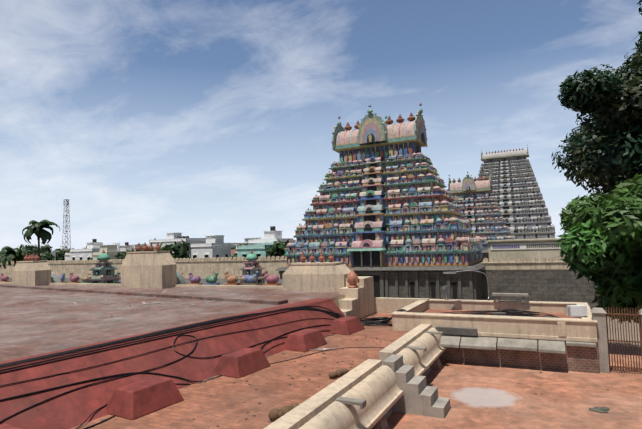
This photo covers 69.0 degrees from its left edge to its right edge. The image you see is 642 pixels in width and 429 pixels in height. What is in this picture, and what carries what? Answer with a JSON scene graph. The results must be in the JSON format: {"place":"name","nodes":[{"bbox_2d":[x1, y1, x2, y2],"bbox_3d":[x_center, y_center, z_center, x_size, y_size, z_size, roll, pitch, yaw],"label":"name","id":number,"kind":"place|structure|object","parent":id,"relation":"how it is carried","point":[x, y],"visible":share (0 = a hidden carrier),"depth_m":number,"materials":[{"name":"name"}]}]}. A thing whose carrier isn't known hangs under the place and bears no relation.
{"place":"outdoors","nodes":[
{"label":"outdoors","id":0,"kind":"place"},
{"bbox_2d":[18,226,295,260],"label":"town buildings","id":1,"kind":"structure","parent":0,"point":[212,246],"depth_m":113.41,"materials":[{"name":"paint"}]},
{"bbox_2d":[0,0,641,251],"label":"sky","id":2,"kind":"structure","parent":0,"point":[153,119],"materials":[{"name":"blue"}]},
{"bbox_2d":[570,259,640,355],"bbox_3d":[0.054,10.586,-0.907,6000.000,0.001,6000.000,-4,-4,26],"label":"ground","id":3,"kind":"structure","parent":0,"point":[623,338],"depth_m":48.46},
{"bbox_2d":[62,199,70,250],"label":"telecom mast","id":4,"kind":"object","parent":3,"relation":"on","point":[67,204],"visible":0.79,"depth_m":228.25,"materials":[{"name":"metal"}]},
{"bbox_2d":[0,277,282,285],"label":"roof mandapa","id":5,"kind":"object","parent":3,"relation":"on","point":[203,281],"depth_m":46.62,"materials":[{"name":"stone"}]},
{"bbox_2d":[85,249,120,283],"bbox_3d":[-17.856,4.565,38.369,1.972,3.468,1.972,-4,-4,26],"label":"miniature shrine","id":6,"kind":"object","parent":5,"relation":"on","point":[103,270],"visible":0.83,"depth_m":37.98,"materials":[{"name":"paint"}]},
{"bbox_2d":[0,269,280,285],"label":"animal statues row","id":7,"kind":"object","parent":5,"relation":"on","point":[273,280],"visible":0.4,"depth_m":36.12,"materials":[{"name":"paint"}]},
{"bbox_2d":[236,250,264,285],"bbox_3d":[-5.230,4.192,35.498,1.740,3.060,1.740,-4,-4,26],"label":"miniature shrine","id":8,"kind":"object","parent":5,"relation":"on","point":[251,267],"visible":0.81,"depth_m":35.16,"materials":[{"name":"paint"}]},
{"bbox_2d":[0,256,286,278],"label":"enclosure wall","id":9,"kind":"structure","parent":3,"relation":"on","point":[202,268],"depth_m":96.33,"materials":[{"name":"stone"}]},
{"bbox_2d":[0,238,288,261],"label":"town trees","id":10,"kind":"object","parent":3,"relation":"on","point":[276,248],"visible":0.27,"depth_m":112.93,"materials":[{"name":"green plant"}]},
{"bbox_2d":[0,284,344,428],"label":"raised roof","id":11,"kind":"structure","parent":3,"relation":"on","point":[78,316],"depth_m":10.65,"materials":[{"name":"paint"}]},
{"bbox_2d":[0,242,350,291],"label":"parapet blocks","id":12,"kind":"structure","parent":11,"relation":"on","point":[151,268],"depth_m":21.22,"materials":[{"name":"beige paint"}]},
{"bbox_2d":[70,313,407,428],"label":"terrace roof","id":13,"kind":"structure","parent":3,"relation":"on","point":[223,406],"depth_m":8.55,"materials":[{"name":"concrete"}]},
{"bbox_2d":[0,316,364,428],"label":"roof buttresses","id":14,"kind":"structure","parent":13,"relation":"on","point":[135,400],"depth_m":9.39,"materials":[{"name":"red paint"}]},
{"bbox_2d":[0,306,559,428],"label":"cables","id":15,"kind":"object","parent":13,"relation":"on","point":[373,321],"visible":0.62,"depth_m":9.78,"materials":[{"name":"rubber"}]},
{"bbox_2d":[268,368,348,420],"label":"coir mat bundles","id":16,"kind":"object","parent":13,"relation":"on","point":[275,414],"visible":0.79,"depth_m":7.07},
{"bbox_2d":[338,268,428,317],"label":"stepped parapet wall","id":17,"kind":"structure","parent":13,"relation":"on","point":[359,300],"depth_m":16.55,"materials":[{"name":"beige paint"}]},
{"bbox_2d":[0,213,565,268],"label":"palm trees","id":18,"kind":"object","parent":3,"relation":"on","point":[9,254],"visible":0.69,"depth_m":71.56,"materials":[{"name":"green plant"}]},
{"bbox_2d":[275,101,489,299],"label":"temple tower","id":19,"kind":"structure","parent":3,"relation":"on","point":[386,213],"depth_m":73.92,"materials":[{"name":"stone"}]},
{"bbox_2d":[448,170,514,260],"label":"temple tower","id":20,"kind":"structure","parent":3,"relation":"on","point":[474,200],"depth_m":145.37,"materials":[{"name":"stone"}]},
{"bbox_2d":[422,309,598,373],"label":"brick wall","id":21,"kind":"structure","parent":3,"relation":"on","point":[579,359],"depth_m":12.14,"materials":[{"name":"brown brick"}]},
{"bbox_2d":[442,270,488,299],"bbox_3d":[4.876,2.441,15.956,1.530,1.065,0.820,-4,-4,26],"label":"spot lamp on pole","id":22,"kind":"object","parent":21,"relation":"on","point":[445,287],"visible":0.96,"depth_m":15.89,"materials":[{"name":"metal"}]},
{"bbox_2d":[391,299,597,346],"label":"roof parapet","id":23,"kind":"structure","parent":21,"relation":"on","point":[583,329],"depth_m":12.80,"materials":[{"name":"beige concrete"}]},
{"bbox_2d":[491,293,527,315],"bbox_3d":[5.947,2.876,14.800,1.100,0.585,1.700,-4,-4,26],"label":"stone bench","id":24,"kind":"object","parent":21,"relation":"on","point":[522,295],"depth_m":15.29,"materials":[{"name":"stone"}]},
{"bbox_2d":[435,327,595,353],"bbox_3d":[4.874,3.279,12.152,3.963,0.484,0.400,-4,-4,26],"label":"stone ledge","id":25,"kind":"object","parent":21,"relation":"attached to","point":[469,339],"visible":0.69,"depth_m":12.23,"materials":[{"name":"grey stone"}]},
{"bbox_2d":[567,305,586,316],"bbox_3d":[6.615,2.514,12.128,0.477,0.290,0.200,-2,-4,-2],"label":"box","id":26,"kind":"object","parent":21,"relation":"on","point":[576,310],"depth_m":12.03,"materials":[{"name":"white plastic"}]},
{"bbox_2d":[386,354,641,428],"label":"terrace roof","id":27,"kind":"structure","parent":3,"relation":"on","point":[482,396],"depth_m":9.76,"materials":[{"name":"concrete"}]},
{"bbox_2d":[47,295,608,427],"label":"roof debris","id":28,"kind":"object","parent":27,"relation":"on","point":[269,420],"visible":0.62,"depth_m":9.52,"materials":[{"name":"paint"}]},
{"bbox_2d":[371,357,442,428],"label":"wall","id":29,"kind":"structure","parent":27,"relation":"on","point":[381,423],"depth_m":9.15,"materials":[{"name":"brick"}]},
{"bbox_2d":[264,324,446,428],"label":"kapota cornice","id":30,"kind":"structure","parent":29,"relation":"on","point":[367,394],"depth_m":8.06,"materials":[{"name":"beige paint"}]},
{"bbox_2d":[382,354,449,417],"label":"concrete steps","id":31,"kind":"structure","parent":27,"relation":"on","point":[419,397],"depth_m":9.20,"materials":[{"name":"grey concrete"}]},
{"bbox_2d":[589,407,609,412],"bbox_3d":[5.378,3.764,9.025,0.357,0.047,0.323,-4,-4,26],"label":"debris","id":32,"kind":"object","parent":27,"relation":"on","point":[600,409],"visible":1,"depth_m":8.98,"materials":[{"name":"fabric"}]},
{"bbox_2d":[590,306,641,372],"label":"iron gate","id":33,"kind":"structure","parent":27,"relation":"on","point":[599,315],"depth_m":11.45,"materials":[{"name":"metal"}]},
{"bbox_2d":[477,144,555,238],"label":"temple tower","id":34,"kind":"structure","parent":3,"relation":"on","point":[516,193],"depth_m":285.32,"materials":[{"name":"stone"}]},
{"bbox_2d":[486,238,564,261],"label":"building","id":35,"kind":"structure","parent":3,"relation":"on","point":[524,249],"depth_m":87.61,"materials":[{"name":"paint"}]},
{"bbox_2d":[481,257,599,308],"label":"enclosure wall","id":36,"kind":"structure","parent":3,"relation":"on","point":[549,280],"depth_m":68.25,"materials":[{"name":"stone"}]},
{"bbox_2d":[552,0,641,202],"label":"tree","id":37,"kind":"object","parent":3,"relation":"on","point":[603,148],"visible":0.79,"depth_m":27.34,"materials":[{"name":"green plant"}]},
{"bbox_2d":[555,173,641,323],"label":"neem tree","id":38,"kind":"object","parent":3,"relation":"on","point":[601,244],"visible":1,"depth_m":17.71,"materials":[{"name":"green plant"}]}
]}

